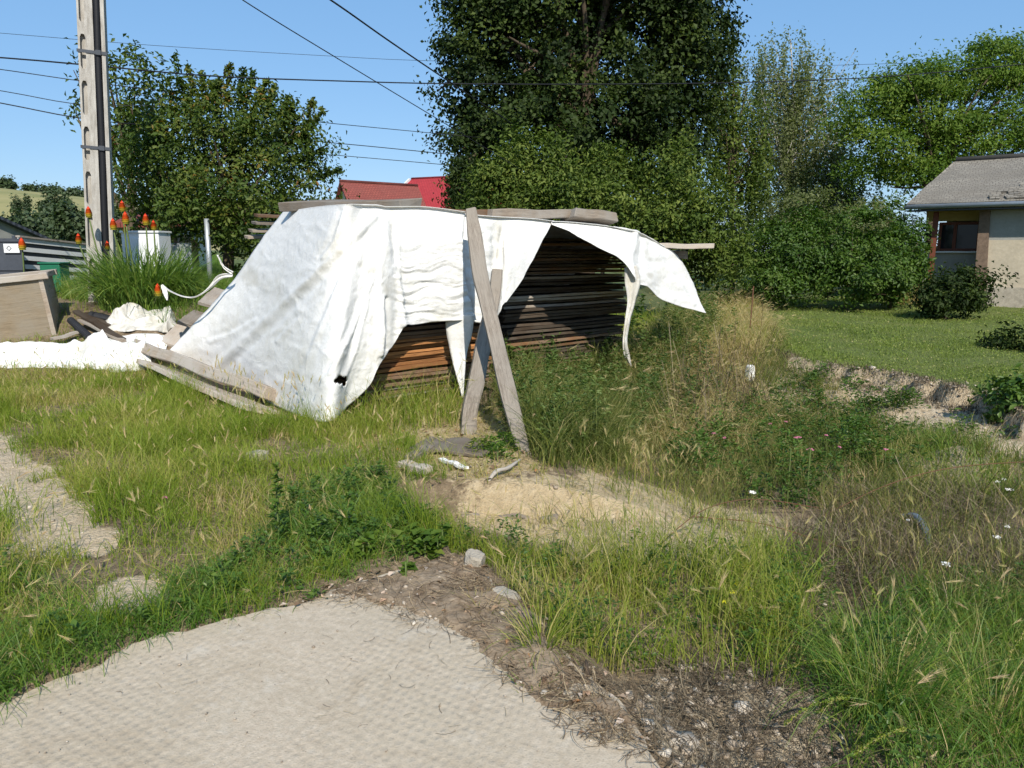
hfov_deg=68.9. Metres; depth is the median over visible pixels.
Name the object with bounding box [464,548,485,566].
rubble stone
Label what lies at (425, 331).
timber board
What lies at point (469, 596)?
grass tuft
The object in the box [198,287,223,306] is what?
weathered plank
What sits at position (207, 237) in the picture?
steel post
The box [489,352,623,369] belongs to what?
timber board
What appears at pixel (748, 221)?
garden shrub
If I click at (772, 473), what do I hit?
grass
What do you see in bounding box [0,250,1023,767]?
ground
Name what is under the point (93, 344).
crumpled tarp
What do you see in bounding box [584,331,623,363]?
wild plant
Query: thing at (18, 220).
hedgerow tree
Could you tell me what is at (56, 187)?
hedgerow tree
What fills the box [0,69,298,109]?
overhead wire
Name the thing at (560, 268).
timber board
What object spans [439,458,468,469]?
wood offcut
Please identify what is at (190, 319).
weathered plank
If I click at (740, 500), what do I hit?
rusty wire
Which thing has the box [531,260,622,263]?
timber board
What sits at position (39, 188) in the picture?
hedgerow tree
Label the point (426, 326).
timber board
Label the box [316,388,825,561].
grass
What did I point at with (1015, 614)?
grass
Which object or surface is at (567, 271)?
timber board
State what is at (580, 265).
timber board
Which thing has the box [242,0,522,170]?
overhead wire
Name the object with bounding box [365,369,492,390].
timber board
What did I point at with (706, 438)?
leafy weeds
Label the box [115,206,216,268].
white outbuilding
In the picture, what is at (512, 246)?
white tarp
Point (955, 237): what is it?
window
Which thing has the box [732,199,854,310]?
garden shrub
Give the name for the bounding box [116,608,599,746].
straw litter
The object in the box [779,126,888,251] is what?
weeping birch
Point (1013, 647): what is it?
grass spike
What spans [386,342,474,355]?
timber board
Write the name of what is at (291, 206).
weathered plank
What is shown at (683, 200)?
leafy bush
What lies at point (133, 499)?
grass seed heads
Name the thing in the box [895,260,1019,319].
garden shrub
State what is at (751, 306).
rusty rod
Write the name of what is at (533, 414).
grass seed heads
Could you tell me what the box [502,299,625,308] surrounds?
timber board
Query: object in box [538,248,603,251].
timber board
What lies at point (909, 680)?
grass tuft
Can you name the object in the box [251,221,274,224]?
timber board
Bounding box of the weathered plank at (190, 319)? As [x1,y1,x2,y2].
[177,310,203,327]
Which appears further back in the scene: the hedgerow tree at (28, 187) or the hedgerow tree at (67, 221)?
the hedgerow tree at (28, 187)
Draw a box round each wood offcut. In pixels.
[397,459,432,474]
[404,444,434,461]
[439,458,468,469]
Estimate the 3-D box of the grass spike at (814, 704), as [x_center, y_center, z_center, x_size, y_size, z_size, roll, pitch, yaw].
[1.240,1.255,2.783,0.528,0.220,0.027,-3,10,-15]
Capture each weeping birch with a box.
[696,24,789,289]
[714,22,884,244]
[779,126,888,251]
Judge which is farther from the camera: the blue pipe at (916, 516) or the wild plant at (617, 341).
the wild plant at (617, 341)
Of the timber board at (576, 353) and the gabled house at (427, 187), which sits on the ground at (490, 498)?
the gabled house at (427, 187)
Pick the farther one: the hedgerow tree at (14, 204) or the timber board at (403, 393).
the hedgerow tree at (14, 204)
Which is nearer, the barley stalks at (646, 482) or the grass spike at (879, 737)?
the grass spike at (879, 737)
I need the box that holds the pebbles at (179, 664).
[1,578,632,767]
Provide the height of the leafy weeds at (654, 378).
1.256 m
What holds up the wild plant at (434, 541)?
on the ground at (490, 498)
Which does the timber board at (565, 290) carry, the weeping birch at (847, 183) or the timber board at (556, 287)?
the timber board at (556, 287)
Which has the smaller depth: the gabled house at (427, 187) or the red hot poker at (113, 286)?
the red hot poker at (113, 286)
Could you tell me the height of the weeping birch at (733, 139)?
9.376 m
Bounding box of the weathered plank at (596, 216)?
[560,207,617,225]
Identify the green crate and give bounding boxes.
[37,262,69,291]
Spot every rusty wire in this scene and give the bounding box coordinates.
[636,499,820,570]
[694,516,880,559]
[824,461,1023,515]
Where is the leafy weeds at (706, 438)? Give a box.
[649,378,935,507]
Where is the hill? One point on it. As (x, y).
(5, 200)
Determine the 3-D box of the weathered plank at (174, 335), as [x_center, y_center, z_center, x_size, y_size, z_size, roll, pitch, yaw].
[-4.535,-0.714,10.337,0.346,0.063,0.700,16,37,-1]
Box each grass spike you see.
[776,658,897,699]
[783,695,898,728]
[816,655,913,686]
[817,687,926,721]
[853,727,946,755]
[863,576,903,677]
[905,592,956,695]
[924,569,937,668]
[979,628,1023,722]
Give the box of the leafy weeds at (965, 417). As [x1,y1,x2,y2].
[797,368,1020,447]
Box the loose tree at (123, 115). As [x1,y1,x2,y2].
[59,33,185,230]
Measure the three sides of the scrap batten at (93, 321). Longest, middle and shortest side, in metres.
1.184 x 0.106 x 0.048 m
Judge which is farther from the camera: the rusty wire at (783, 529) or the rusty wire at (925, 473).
the rusty wire at (925, 473)
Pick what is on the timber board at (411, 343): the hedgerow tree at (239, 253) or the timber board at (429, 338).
the timber board at (429, 338)
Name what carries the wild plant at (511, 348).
on the ground at (490, 498)
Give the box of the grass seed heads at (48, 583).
[0,460,110,656]
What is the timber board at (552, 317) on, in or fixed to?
on the timber board at (554, 321)
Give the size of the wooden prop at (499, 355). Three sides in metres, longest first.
2.869 x 0.187 x 0.176 m
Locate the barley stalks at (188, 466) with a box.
[0,346,448,619]
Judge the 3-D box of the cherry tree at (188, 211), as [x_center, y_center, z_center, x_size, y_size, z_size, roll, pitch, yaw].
[-5.433,-4.015,14.517,4.634,4.686,4.487,7,13,36]
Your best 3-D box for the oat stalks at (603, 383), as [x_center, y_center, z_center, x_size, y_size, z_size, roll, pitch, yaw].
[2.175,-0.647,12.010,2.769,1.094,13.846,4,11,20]
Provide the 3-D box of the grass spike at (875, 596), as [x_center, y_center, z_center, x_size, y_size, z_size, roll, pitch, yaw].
[1.648,1.101,3.302,0.025,0.418,0.288,-3,11,-17]
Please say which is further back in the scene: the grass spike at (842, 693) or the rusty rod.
the rusty rod
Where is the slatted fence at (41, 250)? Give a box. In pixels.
[12,235,86,281]
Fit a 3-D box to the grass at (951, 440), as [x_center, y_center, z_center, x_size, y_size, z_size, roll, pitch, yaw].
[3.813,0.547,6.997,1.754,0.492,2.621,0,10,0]
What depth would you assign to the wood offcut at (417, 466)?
5.43 m
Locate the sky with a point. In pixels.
(35, 145)
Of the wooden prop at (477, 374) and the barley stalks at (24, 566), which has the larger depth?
the wooden prop at (477, 374)
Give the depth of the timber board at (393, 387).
7.93 m
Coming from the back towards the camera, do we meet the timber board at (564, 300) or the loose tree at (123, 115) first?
the loose tree at (123, 115)
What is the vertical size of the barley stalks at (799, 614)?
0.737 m
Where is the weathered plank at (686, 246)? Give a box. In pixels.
[660,243,713,248]
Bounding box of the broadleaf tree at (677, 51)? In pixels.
[412,0,752,272]
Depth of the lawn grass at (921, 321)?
12.21 m
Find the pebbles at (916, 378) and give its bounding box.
[791,359,1023,437]
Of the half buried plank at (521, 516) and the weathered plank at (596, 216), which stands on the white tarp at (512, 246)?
the weathered plank at (596, 216)
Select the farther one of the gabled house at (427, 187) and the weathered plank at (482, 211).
the gabled house at (427, 187)
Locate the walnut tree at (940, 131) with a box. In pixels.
[806,25,1023,242]
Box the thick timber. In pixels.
[134,339,275,401]
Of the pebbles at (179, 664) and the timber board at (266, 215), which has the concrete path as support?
the pebbles at (179, 664)
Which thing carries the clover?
on the ground at (490, 498)
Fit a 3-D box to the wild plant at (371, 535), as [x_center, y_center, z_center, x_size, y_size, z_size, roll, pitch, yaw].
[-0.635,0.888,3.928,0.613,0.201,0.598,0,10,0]
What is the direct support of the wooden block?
on the white tarp at (512, 246)
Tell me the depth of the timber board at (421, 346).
7.93 m
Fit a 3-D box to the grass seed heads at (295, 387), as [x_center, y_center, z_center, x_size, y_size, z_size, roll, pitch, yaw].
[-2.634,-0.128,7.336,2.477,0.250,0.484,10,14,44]
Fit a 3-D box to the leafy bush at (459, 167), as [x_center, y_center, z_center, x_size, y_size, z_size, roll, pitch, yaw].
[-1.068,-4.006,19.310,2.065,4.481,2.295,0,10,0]
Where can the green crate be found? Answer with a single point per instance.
(58, 266)
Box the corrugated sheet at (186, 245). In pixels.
[171,243,191,268]
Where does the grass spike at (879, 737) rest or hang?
on the ground at (490, 498)
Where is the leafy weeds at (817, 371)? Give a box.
[767,360,931,427]
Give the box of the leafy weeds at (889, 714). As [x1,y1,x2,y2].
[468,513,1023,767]
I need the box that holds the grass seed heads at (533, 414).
[442,292,746,463]
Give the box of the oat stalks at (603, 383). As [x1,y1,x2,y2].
[457,301,725,464]
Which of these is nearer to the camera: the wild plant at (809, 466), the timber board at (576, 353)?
the wild plant at (809, 466)
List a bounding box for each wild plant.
[266,461,291,543]
[340,522,452,576]
[401,527,448,571]
[465,431,519,463]
[491,345,536,389]
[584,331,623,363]
[628,293,645,339]
[771,437,825,508]
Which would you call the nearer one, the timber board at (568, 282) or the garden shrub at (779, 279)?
the timber board at (568, 282)
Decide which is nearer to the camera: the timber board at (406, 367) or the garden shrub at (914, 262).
the timber board at (406, 367)
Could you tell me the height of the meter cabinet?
1.062 m
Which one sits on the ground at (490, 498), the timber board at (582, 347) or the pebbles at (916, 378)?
the pebbles at (916, 378)
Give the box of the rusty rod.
[749,286,753,334]
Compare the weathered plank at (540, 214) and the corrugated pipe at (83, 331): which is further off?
the corrugated pipe at (83, 331)
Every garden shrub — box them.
[708,187,870,291]
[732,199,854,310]
[758,182,926,299]
[783,188,919,311]
[834,203,938,256]
[853,203,942,309]
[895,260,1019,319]
[967,363,1023,423]
[968,321,1023,351]
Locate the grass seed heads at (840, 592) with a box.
[430,454,1022,758]
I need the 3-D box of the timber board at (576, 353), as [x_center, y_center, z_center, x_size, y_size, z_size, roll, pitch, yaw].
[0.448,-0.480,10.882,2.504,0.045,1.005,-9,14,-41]
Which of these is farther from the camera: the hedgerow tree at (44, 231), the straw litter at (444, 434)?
the hedgerow tree at (44, 231)
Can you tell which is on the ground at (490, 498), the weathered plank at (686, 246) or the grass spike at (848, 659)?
the grass spike at (848, 659)
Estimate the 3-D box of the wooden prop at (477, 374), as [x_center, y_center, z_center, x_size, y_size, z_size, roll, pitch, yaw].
[-0.290,-0.354,7.312,0.188,0.234,2.109,2,54,9]
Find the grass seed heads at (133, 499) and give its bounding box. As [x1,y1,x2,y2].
[0,333,459,592]
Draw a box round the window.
[936,222,978,252]
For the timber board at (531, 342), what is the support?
on the timber board at (593, 339)
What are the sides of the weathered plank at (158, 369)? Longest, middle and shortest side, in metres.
3.183 x 0.406 x 0.071 m
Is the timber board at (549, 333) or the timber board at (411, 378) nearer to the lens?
the timber board at (411, 378)
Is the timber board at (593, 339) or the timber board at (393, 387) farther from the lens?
the timber board at (593, 339)
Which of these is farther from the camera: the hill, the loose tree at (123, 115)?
the hill
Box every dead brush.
[597,640,883,767]
[643,292,794,447]
[747,452,1023,645]
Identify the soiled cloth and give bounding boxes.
[106,302,176,332]
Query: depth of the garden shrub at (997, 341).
11.48 m
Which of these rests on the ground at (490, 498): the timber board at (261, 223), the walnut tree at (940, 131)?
the walnut tree at (940, 131)
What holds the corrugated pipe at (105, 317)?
on the scrap batten at (104, 322)
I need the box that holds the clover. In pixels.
[700,297,1023,414]
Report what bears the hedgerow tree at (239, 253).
on the ground at (490, 498)
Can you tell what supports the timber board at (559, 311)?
on the timber board at (557, 314)
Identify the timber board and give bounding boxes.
[244,234,263,238]
[248,229,268,232]
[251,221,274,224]
[254,214,279,217]
[334,364,488,383]
[335,367,488,385]
[338,360,492,378]
[351,381,486,403]
[357,376,493,399]
[363,373,488,393]
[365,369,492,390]
[375,356,491,373]
[378,353,472,367]
[381,349,473,363]
[383,346,474,359]
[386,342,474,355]
[389,339,475,350]
[392,336,476,347]
[395,332,477,342]
[397,329,478,339]
[399,324,479,335]
[402,322,479,330]
[489,342,622,357]
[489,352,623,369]
[490,335,621,351]
[490,338,622,353]
[491,345,622,359]
[492,348,621,363]
[498,305,626,316]
[498,308,626,320]
[499,310,625,322]
[500,301,626,313]
[500,314,624,327]
[501,318,624,331]
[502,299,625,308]
[502,321,624,334]
[502,325,622,340]
[503,296,623,305]
[504,328,621,343]
[505,331,622,345]
[507,293,626,301]
[509,290,625,298]
[512,287,622,294]
[515,283,624,290]
[519,279,624,285]
[521,276,624,282]
[523,273,622,279]
[525,269,623,274]
[527,266,625,270]
[529,263,625,266]
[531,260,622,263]
[533,257,619,260]
[535,255,615,256]
[536,251,609,253]
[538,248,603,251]
[540,243,593,245]
[543,238,586,241]
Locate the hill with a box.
[0,188,222,249]
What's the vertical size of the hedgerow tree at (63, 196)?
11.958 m
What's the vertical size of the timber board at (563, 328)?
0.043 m
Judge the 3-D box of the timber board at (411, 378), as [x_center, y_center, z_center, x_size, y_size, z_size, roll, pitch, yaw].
[-1.092,-0.102,8.215,1.813,0.045,0.464,-9,13,-41]
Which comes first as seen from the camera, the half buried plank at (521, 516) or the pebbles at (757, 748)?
the pebbles at (757, 748)
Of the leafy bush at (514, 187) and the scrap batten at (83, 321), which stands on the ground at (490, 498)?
the leafy bush at (514, 187)
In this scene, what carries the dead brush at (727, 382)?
on the ground at (490, 498)
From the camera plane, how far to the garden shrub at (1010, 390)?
7.53 m
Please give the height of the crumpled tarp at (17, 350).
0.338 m
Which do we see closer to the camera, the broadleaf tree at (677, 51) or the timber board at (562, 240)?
the timber board at (562, 240)
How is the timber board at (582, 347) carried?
on the timber board at (576, 353)
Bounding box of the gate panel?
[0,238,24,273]
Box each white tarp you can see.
[161,204,475,421]
[463,214,705,365]
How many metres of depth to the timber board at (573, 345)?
10.67 m
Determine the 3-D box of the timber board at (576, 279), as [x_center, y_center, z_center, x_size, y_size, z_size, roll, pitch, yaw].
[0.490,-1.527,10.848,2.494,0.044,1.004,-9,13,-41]
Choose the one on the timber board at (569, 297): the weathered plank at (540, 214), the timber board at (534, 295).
the timber board at (534, 295)
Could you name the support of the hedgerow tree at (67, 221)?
on the ground at (490, 498)
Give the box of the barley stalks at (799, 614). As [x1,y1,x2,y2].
[461,475,1023,767]
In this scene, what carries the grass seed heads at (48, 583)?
on the ground at (490, 498)
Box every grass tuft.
[453,582,520,615]
[481,591,617,673]
[505,655,563,693]
[742,565,1022,767]
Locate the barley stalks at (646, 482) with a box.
[565,436,742,561]
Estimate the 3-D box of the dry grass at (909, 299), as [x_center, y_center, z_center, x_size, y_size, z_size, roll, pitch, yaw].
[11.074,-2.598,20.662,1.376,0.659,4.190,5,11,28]
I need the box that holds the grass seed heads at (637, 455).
[559,416,755,535]
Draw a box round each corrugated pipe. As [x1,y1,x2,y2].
[67,317,90,338]
[88,311,109,320]
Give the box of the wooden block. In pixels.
[672,250,687,258]
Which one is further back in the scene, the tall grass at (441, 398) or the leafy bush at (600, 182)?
the leafy bush at (600, 182)
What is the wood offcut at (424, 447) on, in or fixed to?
on the ground at (490, 498)
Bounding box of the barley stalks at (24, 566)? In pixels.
[0,477,77,665]
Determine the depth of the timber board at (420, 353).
7.94 m
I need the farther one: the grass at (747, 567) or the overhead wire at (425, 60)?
the overhead wire at (425, 60)
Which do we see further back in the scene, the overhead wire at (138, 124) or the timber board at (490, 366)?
the overhead wire at (138, 124)
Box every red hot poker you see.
[18,238,59,289]
[46,200,236,312]
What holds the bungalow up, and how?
on the ground at (490, 498)
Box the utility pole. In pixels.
[76,0,115,301]
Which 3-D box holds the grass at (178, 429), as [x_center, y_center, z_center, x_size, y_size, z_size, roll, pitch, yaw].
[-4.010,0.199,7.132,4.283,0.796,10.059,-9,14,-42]
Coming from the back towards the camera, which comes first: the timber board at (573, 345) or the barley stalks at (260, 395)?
the timber board at (573, 345)
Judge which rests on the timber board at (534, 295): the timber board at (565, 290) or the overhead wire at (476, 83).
the timber board at (565, 290)
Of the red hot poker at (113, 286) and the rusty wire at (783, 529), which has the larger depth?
the red hot poker at (113, 286)
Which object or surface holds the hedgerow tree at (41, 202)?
on the hill
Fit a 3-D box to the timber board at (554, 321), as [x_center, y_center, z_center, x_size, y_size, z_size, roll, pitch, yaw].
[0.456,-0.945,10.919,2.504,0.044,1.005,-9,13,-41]
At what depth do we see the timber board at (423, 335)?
7.89 m
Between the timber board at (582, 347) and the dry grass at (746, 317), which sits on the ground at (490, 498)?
the dry grass at (746, 317)
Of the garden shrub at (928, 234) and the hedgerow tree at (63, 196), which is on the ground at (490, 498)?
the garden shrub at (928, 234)
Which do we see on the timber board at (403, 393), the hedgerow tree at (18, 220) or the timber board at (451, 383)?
the timber board at (451, 383)
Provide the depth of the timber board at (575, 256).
10.45 m
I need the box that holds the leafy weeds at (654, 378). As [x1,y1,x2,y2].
[491,289,739,458]
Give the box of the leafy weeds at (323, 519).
[0,459,479,694]
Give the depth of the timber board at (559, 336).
10.50 m
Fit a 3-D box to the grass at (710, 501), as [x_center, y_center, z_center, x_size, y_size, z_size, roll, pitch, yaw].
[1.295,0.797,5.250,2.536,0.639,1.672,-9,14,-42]
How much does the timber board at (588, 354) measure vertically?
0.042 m
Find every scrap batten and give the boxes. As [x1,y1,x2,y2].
[50,331,79,339]
[72,310,125,338]
[77,319,126,341]
[83,312,110,326]
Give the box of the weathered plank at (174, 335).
[162,317,189,346]
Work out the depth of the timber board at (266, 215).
9.55 m
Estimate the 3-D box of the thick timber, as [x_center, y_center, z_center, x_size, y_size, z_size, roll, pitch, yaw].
[-3.715,-0.197,8.829,3.395,0.164,0.224,14,-9,41]
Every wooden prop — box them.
[460,269,502,434]
[466,207,530,454]
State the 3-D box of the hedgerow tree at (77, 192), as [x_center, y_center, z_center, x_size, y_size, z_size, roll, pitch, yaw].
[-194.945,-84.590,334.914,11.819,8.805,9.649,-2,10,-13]
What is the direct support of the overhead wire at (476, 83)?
attached to the utility pole
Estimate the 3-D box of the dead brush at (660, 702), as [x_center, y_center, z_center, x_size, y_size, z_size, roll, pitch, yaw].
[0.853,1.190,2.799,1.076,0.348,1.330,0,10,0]
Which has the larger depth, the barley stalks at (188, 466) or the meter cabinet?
the meter cabinet
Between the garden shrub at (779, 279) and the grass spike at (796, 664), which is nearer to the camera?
the grass spike at (796, 664)
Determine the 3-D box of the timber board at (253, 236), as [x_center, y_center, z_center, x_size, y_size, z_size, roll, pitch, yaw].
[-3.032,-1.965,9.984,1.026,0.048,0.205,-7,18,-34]
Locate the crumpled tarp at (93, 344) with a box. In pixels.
[67,329,167,371]
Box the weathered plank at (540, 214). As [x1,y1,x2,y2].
[487,208,570,218]
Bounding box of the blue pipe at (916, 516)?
[900,513,931,549]
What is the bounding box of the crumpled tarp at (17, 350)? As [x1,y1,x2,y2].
[0,341,85,369]
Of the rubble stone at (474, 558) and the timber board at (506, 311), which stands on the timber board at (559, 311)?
the timber board at (506, 311)
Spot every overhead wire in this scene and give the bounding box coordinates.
[0,57,1022,84]
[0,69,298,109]
[0,90,479,137]
[0,102,479,157]
[3,33,981,66]
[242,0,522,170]
[292,150,452,165]
[330,0,511,123]
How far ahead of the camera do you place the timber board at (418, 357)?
7.96 m
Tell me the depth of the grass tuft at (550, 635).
3.06 m
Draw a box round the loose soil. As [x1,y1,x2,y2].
[332,556,644,735]
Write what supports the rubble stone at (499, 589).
on the ground at (490, 498)
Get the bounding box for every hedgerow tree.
[0,174,18,189]
[1,211,30,226]
[5,206,47,232]
[7,193,23,214]
[18,180,42,191]
[20,193,33,212]
[32,199,48,212]
[32,200,54,226]
[32,219,59,241]
[33,182,52,192]
[37,185,54,192]
[40,185,62,206]
[45,182,64,194]
[45,199,85,243]
[57,193,70,205]
[58,185,74,195]
[65,186,83,196]
[114,203,121,252]
[115,227,122,251]
[211,192,316,256]
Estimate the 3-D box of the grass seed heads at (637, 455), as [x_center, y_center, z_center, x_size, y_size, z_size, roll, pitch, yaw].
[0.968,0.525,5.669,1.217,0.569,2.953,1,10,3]
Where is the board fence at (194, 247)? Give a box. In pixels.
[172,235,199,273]
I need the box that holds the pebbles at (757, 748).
[625,662,845,767]
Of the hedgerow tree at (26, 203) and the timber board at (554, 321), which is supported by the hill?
the hedgerow tree at (26, 203)
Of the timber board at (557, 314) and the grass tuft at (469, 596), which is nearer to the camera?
the grass tuft at (469, 596)
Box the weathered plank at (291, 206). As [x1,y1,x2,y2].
[278,198,421,211]
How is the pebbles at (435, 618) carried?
on the ground at (490, 498)
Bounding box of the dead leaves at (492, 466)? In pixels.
[330,404,545,512]
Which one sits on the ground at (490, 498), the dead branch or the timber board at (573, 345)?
the dead branch
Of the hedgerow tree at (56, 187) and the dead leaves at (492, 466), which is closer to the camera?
the dead leaves at (492, 466)
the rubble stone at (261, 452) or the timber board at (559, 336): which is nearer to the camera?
the rubble stone at (261, 452)
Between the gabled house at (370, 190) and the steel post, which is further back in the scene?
the gabled house at (370, 190)
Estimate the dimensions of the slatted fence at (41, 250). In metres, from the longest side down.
2.524 x 1.652 x 0.180 m
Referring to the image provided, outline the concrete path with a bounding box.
[0,568,659,767]
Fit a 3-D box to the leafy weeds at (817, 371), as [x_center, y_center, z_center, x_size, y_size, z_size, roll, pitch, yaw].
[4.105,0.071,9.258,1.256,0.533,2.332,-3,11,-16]
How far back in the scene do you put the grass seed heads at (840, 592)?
3.65 m
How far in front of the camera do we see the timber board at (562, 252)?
10.28 m
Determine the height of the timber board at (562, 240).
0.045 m
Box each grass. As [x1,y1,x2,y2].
[0,295,159,383]
[0,337,514,696]
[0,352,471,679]
[0,462,473,725]
[52,253,240,324]
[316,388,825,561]
[329,359,488,435]
[456,292,737,484]
[461,486,866,687]
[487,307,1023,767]
[523,451,843,585]
[528,304,1023,767]
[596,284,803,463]
[609,297,788,358]
[750,554,1023,767]
[758,297,1023,420]
[792,372,1023,467]
[848,415,1023,503]
[894,284,922,305]
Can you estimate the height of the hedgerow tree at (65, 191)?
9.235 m
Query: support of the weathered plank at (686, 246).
on the white tarp at (512, 246)
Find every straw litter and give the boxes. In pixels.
[0,364,822,671]
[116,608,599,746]
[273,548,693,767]
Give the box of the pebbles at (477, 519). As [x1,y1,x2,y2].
[1,385,1020,639]
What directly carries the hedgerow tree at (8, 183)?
on the hill
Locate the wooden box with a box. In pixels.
[0,269,59,342]
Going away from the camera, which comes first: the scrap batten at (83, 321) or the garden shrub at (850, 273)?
the scrap batten at (83, 321)
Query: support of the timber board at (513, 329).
on the timber board at (563, 328)
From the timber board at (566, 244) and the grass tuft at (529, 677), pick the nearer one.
the grass tuft at (529, 677)
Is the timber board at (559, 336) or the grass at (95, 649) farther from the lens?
the timber board at (559, 336)
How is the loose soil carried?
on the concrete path
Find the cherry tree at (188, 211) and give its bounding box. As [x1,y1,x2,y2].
[111,49,359,278]
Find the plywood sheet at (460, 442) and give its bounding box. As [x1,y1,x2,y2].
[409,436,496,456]
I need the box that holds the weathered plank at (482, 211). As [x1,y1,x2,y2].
[444,208,487,215]
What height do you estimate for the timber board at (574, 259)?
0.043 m
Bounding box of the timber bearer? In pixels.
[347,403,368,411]
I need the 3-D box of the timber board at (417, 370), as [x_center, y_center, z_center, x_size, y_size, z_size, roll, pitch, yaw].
[-1.027,-0.180,8.195,1.813,0.044,0.464,-9,13,-41]
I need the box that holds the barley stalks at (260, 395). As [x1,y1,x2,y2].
[206,360,310,432]
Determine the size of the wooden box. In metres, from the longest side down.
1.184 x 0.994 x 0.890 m
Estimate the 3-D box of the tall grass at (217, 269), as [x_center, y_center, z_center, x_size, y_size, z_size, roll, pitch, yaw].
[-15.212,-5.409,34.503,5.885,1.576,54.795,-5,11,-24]
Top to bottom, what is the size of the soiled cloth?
0.392 m
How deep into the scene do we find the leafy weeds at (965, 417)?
7.77 m
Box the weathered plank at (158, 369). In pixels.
[136,359,278,413]
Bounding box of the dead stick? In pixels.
[584,660,589,677]
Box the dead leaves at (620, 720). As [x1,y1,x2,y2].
[279,561,650,740]
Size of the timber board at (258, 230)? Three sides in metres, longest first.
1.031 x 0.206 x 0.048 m
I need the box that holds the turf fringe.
[760,343,1023,440]
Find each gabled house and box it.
[0,216,50,239]
[336,179,425,205]
[404,176,500,208]
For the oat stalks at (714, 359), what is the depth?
10.49 m
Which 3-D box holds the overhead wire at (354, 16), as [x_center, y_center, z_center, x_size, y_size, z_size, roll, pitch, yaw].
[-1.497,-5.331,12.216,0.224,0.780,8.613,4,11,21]
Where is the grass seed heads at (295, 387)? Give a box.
[200,351,320,397]
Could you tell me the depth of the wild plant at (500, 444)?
5.90 m
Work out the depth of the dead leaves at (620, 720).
3.19 m
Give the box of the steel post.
[204,219,212,281]
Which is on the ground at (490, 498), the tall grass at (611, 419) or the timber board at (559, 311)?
the tall grass at (611, 419)
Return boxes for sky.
[0,0,1023,248]
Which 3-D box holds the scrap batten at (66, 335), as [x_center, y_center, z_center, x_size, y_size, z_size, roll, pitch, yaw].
[-6.032,-0.654,10.095,0.093,0.047,0.368,8,24,36]
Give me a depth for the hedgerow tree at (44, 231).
60.21 m
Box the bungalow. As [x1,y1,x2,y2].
[904,153,1023,307]
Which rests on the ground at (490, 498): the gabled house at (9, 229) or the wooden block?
the gabled house at (9, 229)
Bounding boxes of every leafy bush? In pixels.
[431,144,485,209]
[449,113,605,220]
[549,134,675,272]
[613,110,768,304]
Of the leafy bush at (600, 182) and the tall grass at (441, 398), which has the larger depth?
the leafy bush at (600, 182)
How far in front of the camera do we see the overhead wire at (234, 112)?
18.40 m
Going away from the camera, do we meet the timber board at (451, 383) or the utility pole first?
the timber board at (451, 383)
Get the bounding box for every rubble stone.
[246,450,268,461]
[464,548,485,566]
[492,586,520,600]
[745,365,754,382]
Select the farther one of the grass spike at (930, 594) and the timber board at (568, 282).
the timber board at (568, 282)
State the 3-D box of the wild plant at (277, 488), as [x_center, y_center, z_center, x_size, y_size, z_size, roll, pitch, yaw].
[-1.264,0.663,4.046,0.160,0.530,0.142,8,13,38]
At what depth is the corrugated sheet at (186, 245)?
13.99 m
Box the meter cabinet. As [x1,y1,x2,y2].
[119,231,172,269]
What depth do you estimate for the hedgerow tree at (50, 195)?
164.46 m
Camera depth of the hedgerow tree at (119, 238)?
56.71 m
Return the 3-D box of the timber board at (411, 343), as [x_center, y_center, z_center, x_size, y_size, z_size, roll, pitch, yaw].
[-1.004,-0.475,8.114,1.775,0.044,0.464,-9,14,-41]
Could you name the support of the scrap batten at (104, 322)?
on the ground at (490, 498)
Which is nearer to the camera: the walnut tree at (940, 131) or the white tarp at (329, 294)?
the white tarp at (329, 294)
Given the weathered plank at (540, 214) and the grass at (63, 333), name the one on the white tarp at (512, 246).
the weathered plank at (540, 214)
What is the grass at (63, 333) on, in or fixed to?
on the ground at (490, 498)
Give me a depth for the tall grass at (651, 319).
12.96 m
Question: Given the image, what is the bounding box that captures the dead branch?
[488,459,520,480]
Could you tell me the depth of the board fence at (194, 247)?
15.73 m
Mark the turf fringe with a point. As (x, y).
(963, 406)
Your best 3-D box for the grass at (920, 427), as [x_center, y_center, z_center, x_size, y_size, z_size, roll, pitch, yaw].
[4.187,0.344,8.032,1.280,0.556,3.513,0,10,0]
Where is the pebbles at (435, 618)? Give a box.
[314,558,650,749]
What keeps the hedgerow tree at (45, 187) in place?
on the hill
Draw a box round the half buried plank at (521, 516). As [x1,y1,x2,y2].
[462,512,558,520]
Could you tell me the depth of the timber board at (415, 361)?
7.95 m
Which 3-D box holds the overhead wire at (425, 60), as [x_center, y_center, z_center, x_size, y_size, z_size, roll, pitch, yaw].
[3.688,-11.606,25.622,46.937,1.250,1.114,-1,10,-8]
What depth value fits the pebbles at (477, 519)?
5.02 m
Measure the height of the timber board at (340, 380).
0.045 m
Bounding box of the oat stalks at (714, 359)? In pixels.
[630,287,792,454]

